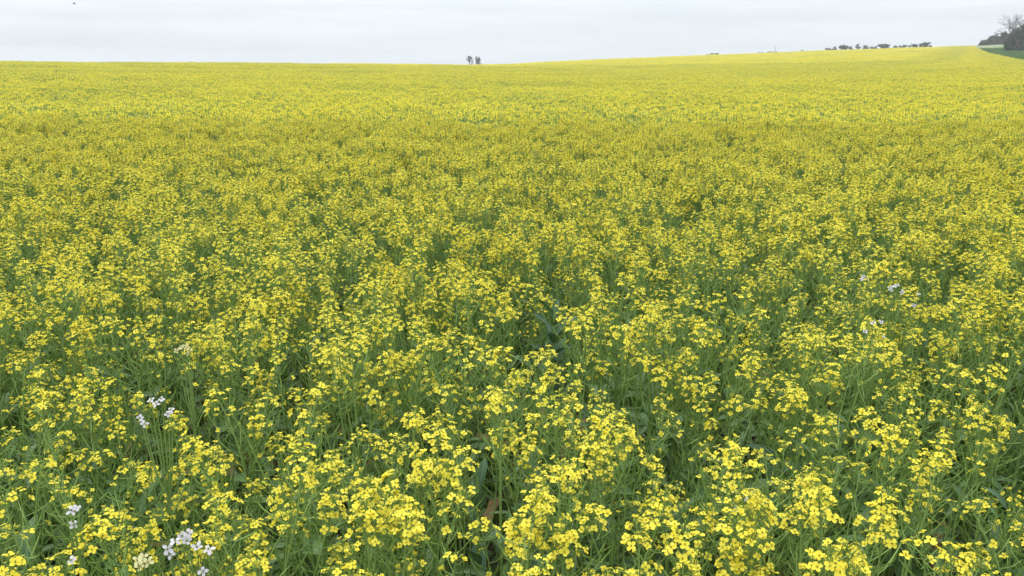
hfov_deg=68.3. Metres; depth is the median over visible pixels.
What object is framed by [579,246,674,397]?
rapeseed plant
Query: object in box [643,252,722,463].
rapeseed plant
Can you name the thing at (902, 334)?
rapeseed plant
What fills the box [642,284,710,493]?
rapeseed plant
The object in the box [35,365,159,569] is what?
rapeseed plant
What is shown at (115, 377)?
rapeseed plant
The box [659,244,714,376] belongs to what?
rapeseed plant
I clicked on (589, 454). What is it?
rapeseed plant
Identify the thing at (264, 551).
rapeseed plant
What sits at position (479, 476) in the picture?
leafy weed
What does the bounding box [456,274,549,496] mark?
rapeseed plant
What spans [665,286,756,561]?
rapeseed plant
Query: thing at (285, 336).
rapeseed plant
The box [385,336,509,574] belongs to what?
rapeseed plant
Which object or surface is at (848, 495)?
rapeseed plant
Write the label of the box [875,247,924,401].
rapeseed plant
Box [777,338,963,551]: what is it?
rapeseed plant
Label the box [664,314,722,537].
rapeseed plant
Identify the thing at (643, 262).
rapeseed plant
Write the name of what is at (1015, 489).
leafy weed
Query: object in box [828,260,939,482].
rapeseed plant
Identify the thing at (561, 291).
rapeseed plant
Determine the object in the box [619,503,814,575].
rapeseed plant
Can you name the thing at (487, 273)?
rapeseed plant
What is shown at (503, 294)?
rapeseed plant
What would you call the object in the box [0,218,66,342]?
rapeseed plant
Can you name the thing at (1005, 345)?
rapeseed plant
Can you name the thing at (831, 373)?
rapeseed plant
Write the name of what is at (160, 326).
rapeseed plant
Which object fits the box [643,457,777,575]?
rapeseed plant
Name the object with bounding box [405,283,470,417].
rapeseed plant
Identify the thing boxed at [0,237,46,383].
rapeseed plant
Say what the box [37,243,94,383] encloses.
rapeseed plant
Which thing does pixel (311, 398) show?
rapeseed plant
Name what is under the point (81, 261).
rapeseed plant
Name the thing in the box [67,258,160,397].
rapeseed plant
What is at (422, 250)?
rapeseed plant
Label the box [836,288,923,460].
rapeseed plant
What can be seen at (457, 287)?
rapeseed plant
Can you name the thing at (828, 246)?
rapeseed plant
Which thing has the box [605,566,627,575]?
rapeseed plant
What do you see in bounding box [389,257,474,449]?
rapeseed plant
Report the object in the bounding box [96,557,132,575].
lobed weed
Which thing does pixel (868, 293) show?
rapeseed plant
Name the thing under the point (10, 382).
rapeseed plant
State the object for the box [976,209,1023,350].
rapeseed plant
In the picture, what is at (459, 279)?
rapeseed plant
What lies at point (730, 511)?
rapeseed plant
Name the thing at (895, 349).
rapeseed plant
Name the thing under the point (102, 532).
rapeseed plant
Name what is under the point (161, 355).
rapeseed plant
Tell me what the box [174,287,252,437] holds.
rapeseed plant
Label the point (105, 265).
rapeseed plant
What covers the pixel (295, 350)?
rapeseed plant
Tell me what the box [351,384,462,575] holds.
rapeseed plant
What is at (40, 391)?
rapeseed plant
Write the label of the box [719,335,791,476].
rapeseed plant
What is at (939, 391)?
rapeseed plant
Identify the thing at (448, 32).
sky
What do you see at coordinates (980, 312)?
rapeseed plant
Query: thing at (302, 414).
rapeseed plant
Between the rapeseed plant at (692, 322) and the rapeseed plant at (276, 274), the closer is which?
the rapeseed plant at (692, 322)
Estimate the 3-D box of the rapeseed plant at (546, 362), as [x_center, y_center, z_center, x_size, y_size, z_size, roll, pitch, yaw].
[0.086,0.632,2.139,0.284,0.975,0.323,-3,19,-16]
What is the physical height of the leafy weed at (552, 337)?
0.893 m
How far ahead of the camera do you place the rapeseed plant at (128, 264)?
3.65 m
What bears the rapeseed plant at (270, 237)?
on the field ground at (490, 547)
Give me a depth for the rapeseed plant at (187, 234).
3.66 m
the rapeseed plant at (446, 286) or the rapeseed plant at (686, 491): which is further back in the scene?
the rapeseed plant at (446, 286)
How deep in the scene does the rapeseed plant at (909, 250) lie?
3.59 m
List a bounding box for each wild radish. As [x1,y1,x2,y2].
[66,505,86,575]
[67,555,76,575]
[133,553,153,575]
[136,396,193,567]
[162,528,215,575]
[174,343,242,555]
[733,497,764,575]
[827,275,868,453]
[831,320,885,575]
[860,284,909,473]
[882,293,919,508]
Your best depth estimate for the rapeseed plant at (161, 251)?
3.33 m
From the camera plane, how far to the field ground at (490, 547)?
3.12 m
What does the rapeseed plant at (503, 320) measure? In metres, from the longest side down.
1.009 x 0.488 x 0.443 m
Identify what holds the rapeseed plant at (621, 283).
on the field ground at (490, 547)
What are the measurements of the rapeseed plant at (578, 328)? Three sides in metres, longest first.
1.009 x 0.399 x 0.305 m
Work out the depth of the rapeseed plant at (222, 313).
3.10 m
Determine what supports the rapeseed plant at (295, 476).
on the field ground at (490, 547)
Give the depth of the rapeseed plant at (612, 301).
2.97 m
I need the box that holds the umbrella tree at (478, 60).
[475,56,481,63]
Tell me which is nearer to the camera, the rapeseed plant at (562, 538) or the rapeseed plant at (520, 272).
the rapeseed plant at (562, 538)
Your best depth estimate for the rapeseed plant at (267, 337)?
2.63 m
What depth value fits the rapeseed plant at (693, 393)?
2.29 m
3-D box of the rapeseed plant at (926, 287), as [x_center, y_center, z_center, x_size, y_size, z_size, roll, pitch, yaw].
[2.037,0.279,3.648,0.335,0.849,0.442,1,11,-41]
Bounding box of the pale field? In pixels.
[975,44,1003,47]
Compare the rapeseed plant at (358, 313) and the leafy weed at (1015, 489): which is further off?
the rapeseed plant at (358, 313)
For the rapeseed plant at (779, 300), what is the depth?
3.38 m
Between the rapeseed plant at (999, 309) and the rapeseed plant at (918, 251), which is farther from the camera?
the rapeseed plant at (918, 251)
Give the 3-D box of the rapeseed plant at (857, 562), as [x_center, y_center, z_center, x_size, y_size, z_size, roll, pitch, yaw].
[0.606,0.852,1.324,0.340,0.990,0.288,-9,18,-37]
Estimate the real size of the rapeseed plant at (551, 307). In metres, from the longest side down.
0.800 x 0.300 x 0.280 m
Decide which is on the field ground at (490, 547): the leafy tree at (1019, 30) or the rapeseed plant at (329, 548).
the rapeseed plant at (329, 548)
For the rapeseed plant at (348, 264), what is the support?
on the field ground at (490, 547)
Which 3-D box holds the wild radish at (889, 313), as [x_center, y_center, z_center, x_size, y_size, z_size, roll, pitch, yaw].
[1.271,0.468,2.634,0.277,1.010,0.125,0,16,0]
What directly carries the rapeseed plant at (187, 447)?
on the field ground at (490, 547)
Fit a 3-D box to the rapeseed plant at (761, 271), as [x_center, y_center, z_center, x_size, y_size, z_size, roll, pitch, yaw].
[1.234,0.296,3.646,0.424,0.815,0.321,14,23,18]
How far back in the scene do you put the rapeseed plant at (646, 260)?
3.75 m
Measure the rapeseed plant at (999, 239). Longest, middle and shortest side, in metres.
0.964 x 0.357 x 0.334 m
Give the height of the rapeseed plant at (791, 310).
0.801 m
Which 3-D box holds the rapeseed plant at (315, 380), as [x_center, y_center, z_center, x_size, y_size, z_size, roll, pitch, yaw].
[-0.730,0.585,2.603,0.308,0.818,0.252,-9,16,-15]
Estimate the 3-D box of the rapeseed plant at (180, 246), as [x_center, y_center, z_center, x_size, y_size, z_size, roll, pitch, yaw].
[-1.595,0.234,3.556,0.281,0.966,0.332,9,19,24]
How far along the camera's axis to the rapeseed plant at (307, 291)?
2.92 m
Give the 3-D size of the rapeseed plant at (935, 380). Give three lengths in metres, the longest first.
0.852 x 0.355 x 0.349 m
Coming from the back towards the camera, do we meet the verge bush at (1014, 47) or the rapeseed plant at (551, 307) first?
the verge bush at (1014, 47)
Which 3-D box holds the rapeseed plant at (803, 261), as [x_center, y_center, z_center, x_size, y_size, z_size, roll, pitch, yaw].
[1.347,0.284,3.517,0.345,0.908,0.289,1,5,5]
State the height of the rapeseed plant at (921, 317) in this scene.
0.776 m
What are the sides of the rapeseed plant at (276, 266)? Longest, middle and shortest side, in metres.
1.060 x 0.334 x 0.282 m
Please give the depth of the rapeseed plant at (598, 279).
3.13 m
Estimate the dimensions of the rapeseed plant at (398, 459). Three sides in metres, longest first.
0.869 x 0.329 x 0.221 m
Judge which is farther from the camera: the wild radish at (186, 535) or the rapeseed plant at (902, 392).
the rapeseed plant at (902, 392)
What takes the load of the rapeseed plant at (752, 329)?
on the field ground at (490, 547)
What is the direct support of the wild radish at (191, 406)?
on the field ground at (490, 547)
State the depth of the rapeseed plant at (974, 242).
3.43 m
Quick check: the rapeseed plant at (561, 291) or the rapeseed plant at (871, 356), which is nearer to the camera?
the rapeseed plant at (871, 356)
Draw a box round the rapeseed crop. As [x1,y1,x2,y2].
[0,45,1023,575]
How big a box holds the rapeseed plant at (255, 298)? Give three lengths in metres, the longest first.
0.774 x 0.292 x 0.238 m
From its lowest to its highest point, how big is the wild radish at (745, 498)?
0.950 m
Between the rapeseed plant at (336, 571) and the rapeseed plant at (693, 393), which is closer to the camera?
the rapeseed plant at (336, 571)
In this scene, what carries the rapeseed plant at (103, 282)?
on the field ground at (490, 547)
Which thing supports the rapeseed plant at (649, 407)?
on the field ground at (490, 547)
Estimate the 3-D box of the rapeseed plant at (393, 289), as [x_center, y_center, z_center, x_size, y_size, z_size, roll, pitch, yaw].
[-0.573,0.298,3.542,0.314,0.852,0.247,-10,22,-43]
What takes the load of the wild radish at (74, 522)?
on the field ground at (490, 547)
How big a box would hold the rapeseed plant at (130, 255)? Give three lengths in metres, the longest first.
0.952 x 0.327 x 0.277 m
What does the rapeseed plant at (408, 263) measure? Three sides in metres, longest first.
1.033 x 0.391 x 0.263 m
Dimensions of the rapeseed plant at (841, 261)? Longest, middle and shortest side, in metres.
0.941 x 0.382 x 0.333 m
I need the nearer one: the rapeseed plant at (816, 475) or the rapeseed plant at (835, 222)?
the rapeseed plant at (816, 475)
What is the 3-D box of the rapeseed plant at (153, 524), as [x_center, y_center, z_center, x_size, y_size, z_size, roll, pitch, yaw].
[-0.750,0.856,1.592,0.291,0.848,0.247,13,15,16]
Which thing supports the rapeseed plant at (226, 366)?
on the field ground at (490, 547)
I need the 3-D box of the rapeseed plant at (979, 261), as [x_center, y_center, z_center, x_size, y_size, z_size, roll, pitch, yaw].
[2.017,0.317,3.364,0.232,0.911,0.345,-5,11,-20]
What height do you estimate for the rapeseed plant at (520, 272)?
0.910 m
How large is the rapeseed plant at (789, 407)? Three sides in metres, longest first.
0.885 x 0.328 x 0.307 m
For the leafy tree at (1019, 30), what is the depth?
189.73 m
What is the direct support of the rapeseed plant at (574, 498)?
on the field ground at (490, 547)
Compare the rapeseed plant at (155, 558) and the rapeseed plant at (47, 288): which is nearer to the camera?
the rapeseed plant at (155, 558)
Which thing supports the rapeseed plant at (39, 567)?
on the field ground at (490, 547)
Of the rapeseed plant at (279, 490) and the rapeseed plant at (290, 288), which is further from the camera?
the rapeseed plant at (290, 288)
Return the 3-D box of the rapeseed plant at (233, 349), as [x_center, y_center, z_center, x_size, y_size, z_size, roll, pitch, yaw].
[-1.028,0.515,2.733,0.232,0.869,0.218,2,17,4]
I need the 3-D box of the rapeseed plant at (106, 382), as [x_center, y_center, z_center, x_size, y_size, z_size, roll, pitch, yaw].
[-1.137,0.571,2.310,0.332,1.002,0.292,-2,13,19]
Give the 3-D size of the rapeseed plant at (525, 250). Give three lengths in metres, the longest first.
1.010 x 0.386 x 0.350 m
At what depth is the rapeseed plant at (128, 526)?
1.66 m
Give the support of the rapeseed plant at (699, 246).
on the field ground at (490, 547)
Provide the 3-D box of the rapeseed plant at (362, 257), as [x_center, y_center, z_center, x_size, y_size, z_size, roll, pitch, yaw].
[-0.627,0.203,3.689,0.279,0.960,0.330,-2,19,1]
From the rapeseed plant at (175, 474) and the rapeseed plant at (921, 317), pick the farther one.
the rapeseed plant at (921, 317)
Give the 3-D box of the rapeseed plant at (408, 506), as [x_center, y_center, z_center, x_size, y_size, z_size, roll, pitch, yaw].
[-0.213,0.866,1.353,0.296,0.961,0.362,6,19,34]
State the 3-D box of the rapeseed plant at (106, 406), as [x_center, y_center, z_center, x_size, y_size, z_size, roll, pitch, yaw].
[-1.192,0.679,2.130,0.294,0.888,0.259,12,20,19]
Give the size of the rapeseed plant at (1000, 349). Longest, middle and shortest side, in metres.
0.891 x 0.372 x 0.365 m
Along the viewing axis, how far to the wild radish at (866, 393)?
2.20 m
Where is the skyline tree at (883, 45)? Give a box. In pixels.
[877,44,889,47]
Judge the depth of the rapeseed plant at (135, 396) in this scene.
2.27 m
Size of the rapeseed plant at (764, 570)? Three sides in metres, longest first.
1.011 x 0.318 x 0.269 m
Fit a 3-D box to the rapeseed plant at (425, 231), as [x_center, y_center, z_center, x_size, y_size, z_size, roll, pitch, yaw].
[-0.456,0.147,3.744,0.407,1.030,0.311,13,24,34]
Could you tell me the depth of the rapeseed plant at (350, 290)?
3.17 m
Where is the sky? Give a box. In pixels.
[0,0,1023,64]
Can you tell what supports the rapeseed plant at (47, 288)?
on the field ground at (490, 547)
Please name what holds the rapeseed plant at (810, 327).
on the field ground at (490, 547)
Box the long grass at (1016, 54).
[979,47,1023,59]
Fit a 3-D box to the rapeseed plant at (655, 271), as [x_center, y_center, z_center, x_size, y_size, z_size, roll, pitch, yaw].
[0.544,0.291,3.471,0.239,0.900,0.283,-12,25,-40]
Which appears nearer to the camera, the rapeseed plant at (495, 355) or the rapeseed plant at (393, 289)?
the rapeseed plant at (495, 355)
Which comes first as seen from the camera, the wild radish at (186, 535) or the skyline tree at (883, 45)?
the wild radish at (186, 535)
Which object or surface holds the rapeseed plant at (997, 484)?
on the field ground at (490, 547)
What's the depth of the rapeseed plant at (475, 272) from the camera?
3.26 m
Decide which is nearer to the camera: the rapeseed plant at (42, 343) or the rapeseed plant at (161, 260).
the rapeseed plant at (42, 343)
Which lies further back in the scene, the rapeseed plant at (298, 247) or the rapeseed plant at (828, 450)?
the rapeseed plant at (298, 247)
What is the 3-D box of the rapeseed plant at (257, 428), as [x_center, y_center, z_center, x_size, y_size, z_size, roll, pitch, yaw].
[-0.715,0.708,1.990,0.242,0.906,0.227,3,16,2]
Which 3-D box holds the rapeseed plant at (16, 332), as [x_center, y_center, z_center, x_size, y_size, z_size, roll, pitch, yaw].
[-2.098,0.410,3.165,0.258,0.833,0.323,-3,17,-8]
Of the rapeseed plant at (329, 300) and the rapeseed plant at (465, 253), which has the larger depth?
the rapeseed plant at (465, 253)
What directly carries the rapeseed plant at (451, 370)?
on the field ground at (490, 547)
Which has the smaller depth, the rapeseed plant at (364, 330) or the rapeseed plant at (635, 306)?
the rapeseed plant at (364, 330)
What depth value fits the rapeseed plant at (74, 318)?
3.13 m
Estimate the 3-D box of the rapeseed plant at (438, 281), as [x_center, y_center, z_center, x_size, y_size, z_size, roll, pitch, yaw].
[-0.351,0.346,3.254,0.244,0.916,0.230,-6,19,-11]
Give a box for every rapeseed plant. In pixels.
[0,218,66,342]
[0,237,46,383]
[0,258,80,416]
[0,278,118,526]
[0,289,53,491]
[0,314,21,434]
[0,366,58,555]
[0,398,114,575]
[0,418,150,575]
[0,442,30,571]
[1,285,41,417]
[1,341,96,541]
[1,386,144,575]
[5,378,124,575]
[8,283,73,420]
[12,263,99,377]
[13,259,116,445]
[20,345,87,472]
[20,480,137,575]
[24,323,125,516]
[25,323,118,568]
[26,243,93,341]
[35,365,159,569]
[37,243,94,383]
[38,385,128,575]
[40,252,126,409]
[41,274,153,425]
[44,269,154,476]
[45,547,98,575]
[47,281,94,438]
[60,260,161,433]
[61,484,188,575]
[66,316,197,572]
[66,414,192,575]
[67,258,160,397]
[74,280,154,424]
[76,514,226,575]
[82,277,132,436]
[82,351,188,575]
[94,296,185,499]
[96,337,220,533]
[97,229,151,370]
[103,260,171,384]
[105,508,213,575]
[111,240,169,365]
[123,505,301,575]
[126,249,245,464]
[126,351,229,572]
[127,239,192,398]
[127,243,200,430]
[128,363,263,575]
[128,460,299,575]
[132,232,202,444]
[132,302,217,519]
[134,216,200,388]
[140,266,247,489]
[142,272,214,425]
[156,227,237,389]
[156,321,226,481]
[165,440,270,575]
[173,409,326,575]
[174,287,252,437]
[175,467,328,575]
[178,259,260,468]
[178,319,289,546]
[178,385,345,575]
[182,320,247,508]
[184,333,277,543]
[190,430,347,575]
[191,241,264,375]
[195,269,250,421]
[196,229,265,402]
[196,301,289,527]
[198,306,290,556]
[201,389,285,574]
[204,381,379,574]
[205,222,261,403]
[213,268,307,453]
[219,235,298,393]
[228,299,298,472]
[233,277,292,354]
[237,246,337,452]
[237,289,339,472]
[238,554,351,575]
[239,243,311,417]
[240,254,331,427]
[241,223,301,393]
[243,287,310,466]
[246,215,318,385]
[246,340,349,539]
[247,251,329,470]
[248,540,280,575]
[251,309,347,477]
[257,227,311,413]
[261,331,355,541]
[265,455,390,575]
[267,251,341,401]
[271,309,382,475]
[275,477,442,575]
[277,237,334,339]
[281,333,438,556]
[290,275,342,370]
[301,279,365,445]
[304,239,363,447]
[311,284,380,470]
[315,280,430,510]
[316,231,380,326]
[317,406,484,575]
[321,349,423,572]
[323,318,421,552]
[324,240,383,395]
[328,280,401,497]
[328,433,427,575]
[329,294,430,480]
[330,468,467,575]
[331,306,434,570]
[335,469,486,575]
[343,271,398,387]
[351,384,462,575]
[352,234,407,391]
[352,247,449,462]
[352,378,453,572]
[353,261,405,389]
[360,356,438,573]
[361,218,430,368]
[362,271,437,438]
[362,343,475,560]
[364,262,423,398]
[369,213,460,397]
[371,433,453,575]
[383,323,520,571]
[383,496,438,575]
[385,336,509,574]
[388,259,441,406]
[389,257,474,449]
[389,331,487,560]
[398,421,515,575]
[400,261,451,422]
[401,318,495,486]
[402,237,457,388]
[403,282,494,413]
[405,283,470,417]
[405,319,498,563]
[413,336,475,545]
[415,263,479,383]
[422,278,538,508]
[423,261,520,433]
[431,385,545,575]
[432,252,484,355]
[441,247,487,394]
[445,365,572,575]
[451,231,519,363]
[451,241,527,398]
[453,270,508,389]
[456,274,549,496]
[462,457,614,575]
[475,346,571,575]
[479,286,554,519]
[489,455,680,575]
[490,242,537,395]
[492,345,584,575]
[496,229,571,397]
[514,263,573,371]
[514,408,643,575]
[518,305,658,548]
[520,261,574,394]
[522,254,595,433]
[523,397,679,575]
[526,371,646,575]
[534,274,589,380]
[535,402,631,574]
[547,295,638,512]
[550,403,671,575]
[552,231,603,397]
[556,219,641,409]
[560,425,626,575]
[561,268,610,435]
[572,263,624,430]
[578,298,657,486]
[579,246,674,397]
[580,271,661,470]
[587,311,758,575]
[590,253,677,433]
[590,256,656,339]
[591,390,717,571]
[593,292,697,425]
[600,300,694,552]
[604,302,710,569]
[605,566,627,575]
[610,260,663,404]
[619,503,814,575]
[631,249,740,417]
[632,479,770,575]
[632,530,735,575]
[640,440,760,575]
[640,486,825,575]
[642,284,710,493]
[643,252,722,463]
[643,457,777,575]
[645,302,707,461]
[646,271,729,430]
[650,355,760,570]
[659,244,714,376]
[662,239,709,379]
[663,231,729,416]
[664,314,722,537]
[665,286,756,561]
[672,377,767,575]
[680,242,743,379]
[688,320,788,574]
[691,448,853,575]
[694,220,736,340]
[697,474,802,575]
[699,433,903,575]
[700,299,833,501]
[702,241,775,386]
[707,247,777,427]
[716,304,820,479]
[717,455,834,575]
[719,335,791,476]
[725,259,797,423]
[737,268,822,358]
[739,266,799,388]
[740,334,831,511]
[743,373,844,559]
[745,230,816,394]
[746,462,909,575]
[751,293,839,459]
[752,235,834,437]
[752,236,808,399]
[753,400,880,574]
[753,461,893,575]
[757,339,865,556]
[763,415,867,574]
[768,251,845,417]
[772,333,849,519]
[773,317,935,533]
[776,214,860,392]
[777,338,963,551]
[779,300,846,441]
[780,325,851,459]
[785,427,906,575]
[789,278,878,409]
[790,433,988,575]
[793,405,941,575]
[795,243,879,412]
[798,261,867,420]
[805,217,859,376]
[815,322,923,498]
[821,260,929,400]
[822,252,918,334]
[826,236,904,407]
[827,315,929,541]
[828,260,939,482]
[829,509,991,575]
[830,224,891,373]
[833,292,923,508]
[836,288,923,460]
[837,324,925,526]
[841,291,909,484]
[861,285,943,453]
[861,343,937,500]
[863,365,995,575]
[865,295,958,461]
[871,377,983,575]
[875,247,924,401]
[877,230,951,367]
[878,223,937,327]
[881,309,985,518]
[883,282,942,421]
[886,336,1001,544]
[886,400,1011,563]
[891,303,965,416]
[894,437,1023,575]
[900,256,986,406]
[903,282,1021,467]
[907,275,991,462]
[909,224,979,375]
[911,320,1023,567]
[913,463,1023,574]
[915,301,992,451]
[918,246,1006,359]
[920,294,1014,436]
[921,362,1023,572]
[922,293,1023,575]
[926,238,1009,402]
[926,256,989,403]
[930,233,1023,382]
[932,271,1023,467]
[944,295,1023,514]
[949,246,1020,443]
[953,305,1021,464]
[958,252,1022,361]
[964,286,1023,508]
[965,318,1023,529]
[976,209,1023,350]
[982,257,1023,430]
[985,240,1023,334]
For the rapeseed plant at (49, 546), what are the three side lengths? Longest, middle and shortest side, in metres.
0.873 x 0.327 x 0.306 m
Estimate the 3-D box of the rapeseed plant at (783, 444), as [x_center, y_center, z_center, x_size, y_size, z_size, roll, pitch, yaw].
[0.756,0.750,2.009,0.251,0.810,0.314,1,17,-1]
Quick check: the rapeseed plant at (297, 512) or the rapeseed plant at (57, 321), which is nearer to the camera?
the rapeseed plant at (297, 512)
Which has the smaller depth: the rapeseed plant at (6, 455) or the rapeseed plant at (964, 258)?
the rapeseed plant at (6, 455)
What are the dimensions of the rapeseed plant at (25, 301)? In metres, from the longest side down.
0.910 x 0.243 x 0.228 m
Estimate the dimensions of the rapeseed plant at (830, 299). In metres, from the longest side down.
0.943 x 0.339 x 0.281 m
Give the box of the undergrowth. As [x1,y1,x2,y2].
[0,168,1023,575]
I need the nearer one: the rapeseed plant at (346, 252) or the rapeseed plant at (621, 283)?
the rapeseed plant at (621, 283)
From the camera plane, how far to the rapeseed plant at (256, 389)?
2.08 m
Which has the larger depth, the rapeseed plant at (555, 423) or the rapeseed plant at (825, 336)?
the rapeseed plant at (825, 336)
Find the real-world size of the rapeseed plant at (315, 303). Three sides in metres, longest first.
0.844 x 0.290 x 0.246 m
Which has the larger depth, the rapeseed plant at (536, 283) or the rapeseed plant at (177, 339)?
the rapeseed plant at (536, 283)
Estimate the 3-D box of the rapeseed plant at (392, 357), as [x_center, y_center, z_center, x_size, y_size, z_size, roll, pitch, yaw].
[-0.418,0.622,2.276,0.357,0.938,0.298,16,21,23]
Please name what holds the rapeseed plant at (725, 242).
on the field ground at (490, 547)
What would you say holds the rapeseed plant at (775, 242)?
on the field ground at (490, 547)
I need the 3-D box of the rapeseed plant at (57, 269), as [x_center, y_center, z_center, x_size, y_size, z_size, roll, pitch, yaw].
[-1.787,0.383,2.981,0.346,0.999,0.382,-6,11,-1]
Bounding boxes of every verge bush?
[1012,45,1023,50]
[1018,43,1023,50]
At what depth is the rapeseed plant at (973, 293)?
2.84 m
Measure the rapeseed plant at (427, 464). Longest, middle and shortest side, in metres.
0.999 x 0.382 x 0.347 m
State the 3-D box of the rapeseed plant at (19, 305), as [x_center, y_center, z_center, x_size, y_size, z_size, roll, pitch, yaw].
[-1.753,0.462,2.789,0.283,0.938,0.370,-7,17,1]
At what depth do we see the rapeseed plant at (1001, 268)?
2.99 m
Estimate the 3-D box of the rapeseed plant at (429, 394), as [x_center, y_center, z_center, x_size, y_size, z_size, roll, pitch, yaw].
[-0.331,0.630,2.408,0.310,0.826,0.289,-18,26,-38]
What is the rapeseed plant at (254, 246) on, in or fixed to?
on the field ground at (490, 547)
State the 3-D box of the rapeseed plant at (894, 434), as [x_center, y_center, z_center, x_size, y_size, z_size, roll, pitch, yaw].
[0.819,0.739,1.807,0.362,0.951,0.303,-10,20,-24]
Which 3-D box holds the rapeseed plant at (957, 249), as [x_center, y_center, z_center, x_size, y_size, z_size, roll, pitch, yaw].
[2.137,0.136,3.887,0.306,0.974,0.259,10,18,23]
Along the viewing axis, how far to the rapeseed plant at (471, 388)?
2.40 m
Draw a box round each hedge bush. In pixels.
[978,39,989,45]
[982,35,997,44]
[992,31,1009,44]
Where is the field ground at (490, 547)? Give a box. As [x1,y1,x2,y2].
[0,157,1023,575]
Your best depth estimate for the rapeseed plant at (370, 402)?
2.16 m
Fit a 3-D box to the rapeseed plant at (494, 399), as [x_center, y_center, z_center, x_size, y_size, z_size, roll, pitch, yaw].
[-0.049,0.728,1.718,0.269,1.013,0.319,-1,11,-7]
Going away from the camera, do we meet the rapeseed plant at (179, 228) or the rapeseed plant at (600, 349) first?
the rapeseed plant at (600, 349)
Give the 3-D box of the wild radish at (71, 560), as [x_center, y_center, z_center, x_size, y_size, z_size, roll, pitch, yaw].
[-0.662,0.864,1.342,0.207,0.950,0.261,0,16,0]
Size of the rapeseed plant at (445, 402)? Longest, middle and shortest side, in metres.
0.990 x 0.422 x 0.333 m
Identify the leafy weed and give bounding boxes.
[462,457,502,575]
[509,454,580,575]
[524,299,579,465]
[732,441,814,575]
[960,481,1023,575]
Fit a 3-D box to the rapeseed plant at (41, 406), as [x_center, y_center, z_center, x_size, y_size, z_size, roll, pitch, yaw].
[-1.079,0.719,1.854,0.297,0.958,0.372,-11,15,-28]
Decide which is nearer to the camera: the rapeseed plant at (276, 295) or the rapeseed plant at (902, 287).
the rapeseed plant at (276, 295)
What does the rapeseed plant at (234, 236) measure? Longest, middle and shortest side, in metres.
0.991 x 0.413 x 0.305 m
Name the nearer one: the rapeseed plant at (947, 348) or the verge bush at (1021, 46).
the rapeseed plant at (947, 348)
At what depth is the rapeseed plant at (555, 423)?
1.79 m
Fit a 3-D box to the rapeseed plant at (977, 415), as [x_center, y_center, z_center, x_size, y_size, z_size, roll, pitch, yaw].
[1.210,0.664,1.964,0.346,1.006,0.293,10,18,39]
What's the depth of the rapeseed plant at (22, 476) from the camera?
1.84 m
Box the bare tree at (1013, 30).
[995,14,1023,45]
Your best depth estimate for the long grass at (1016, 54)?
174.29 m
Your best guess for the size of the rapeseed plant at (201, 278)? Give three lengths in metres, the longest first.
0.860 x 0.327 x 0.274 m
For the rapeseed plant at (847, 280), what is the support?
on the field ground at (490, 547)
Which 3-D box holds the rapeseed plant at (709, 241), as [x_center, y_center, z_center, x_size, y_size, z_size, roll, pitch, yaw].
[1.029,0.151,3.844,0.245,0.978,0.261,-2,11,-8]
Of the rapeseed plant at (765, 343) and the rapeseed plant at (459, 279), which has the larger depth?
the rapeseed plant at (459, 279)
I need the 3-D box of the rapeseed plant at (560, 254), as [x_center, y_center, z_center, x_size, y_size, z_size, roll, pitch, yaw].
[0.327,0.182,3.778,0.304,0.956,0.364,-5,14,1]
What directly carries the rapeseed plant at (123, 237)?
on the field ground at (490, 547)
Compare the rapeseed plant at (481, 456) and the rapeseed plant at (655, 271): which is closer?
the rapeseed plant at (481, 456)
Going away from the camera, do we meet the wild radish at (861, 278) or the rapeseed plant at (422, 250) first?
the wild radish at (861, 278)
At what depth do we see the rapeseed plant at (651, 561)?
1.51 m
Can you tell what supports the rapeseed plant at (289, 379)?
on the field ground at (490, 547)
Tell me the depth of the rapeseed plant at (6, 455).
2.26 m
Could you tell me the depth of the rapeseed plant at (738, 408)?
2.11 m
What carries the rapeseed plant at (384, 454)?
on the field ground at (490, 547)
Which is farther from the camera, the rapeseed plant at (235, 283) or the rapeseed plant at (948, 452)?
the rapeseed plant at (235, 283)
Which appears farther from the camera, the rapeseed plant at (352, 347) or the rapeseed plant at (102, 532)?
the rapeseed plant at (352, 347)
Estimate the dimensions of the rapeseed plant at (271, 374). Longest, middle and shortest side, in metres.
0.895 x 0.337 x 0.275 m
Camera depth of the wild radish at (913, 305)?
2.47 m
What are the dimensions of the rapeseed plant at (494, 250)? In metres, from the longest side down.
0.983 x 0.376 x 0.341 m
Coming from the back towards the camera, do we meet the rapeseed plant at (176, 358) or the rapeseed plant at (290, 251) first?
the rapeseed plant at (290, 251)
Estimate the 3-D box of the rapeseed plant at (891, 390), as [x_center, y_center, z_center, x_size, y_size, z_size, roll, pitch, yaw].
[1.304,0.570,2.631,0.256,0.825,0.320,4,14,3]
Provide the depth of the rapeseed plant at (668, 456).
2.32 m
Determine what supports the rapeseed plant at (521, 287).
on the field ground at (490, 547)
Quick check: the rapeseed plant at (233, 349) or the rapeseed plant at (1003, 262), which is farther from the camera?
the rapeseed plant at (1003, 262)
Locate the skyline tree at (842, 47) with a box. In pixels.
[839,45,848,49]
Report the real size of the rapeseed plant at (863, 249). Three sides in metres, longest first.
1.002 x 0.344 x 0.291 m
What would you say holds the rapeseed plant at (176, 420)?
on the field ground at (490, 547)
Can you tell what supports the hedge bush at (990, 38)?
on the pale field
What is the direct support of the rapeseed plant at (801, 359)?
on the field ground at (490, 547)
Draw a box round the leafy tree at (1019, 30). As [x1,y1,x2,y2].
[1002,22,1023,50]
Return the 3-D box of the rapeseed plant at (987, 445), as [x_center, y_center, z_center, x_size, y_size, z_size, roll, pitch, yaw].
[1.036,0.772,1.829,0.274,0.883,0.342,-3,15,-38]
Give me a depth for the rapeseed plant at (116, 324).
3.27 m
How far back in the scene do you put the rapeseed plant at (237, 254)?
3.42 m

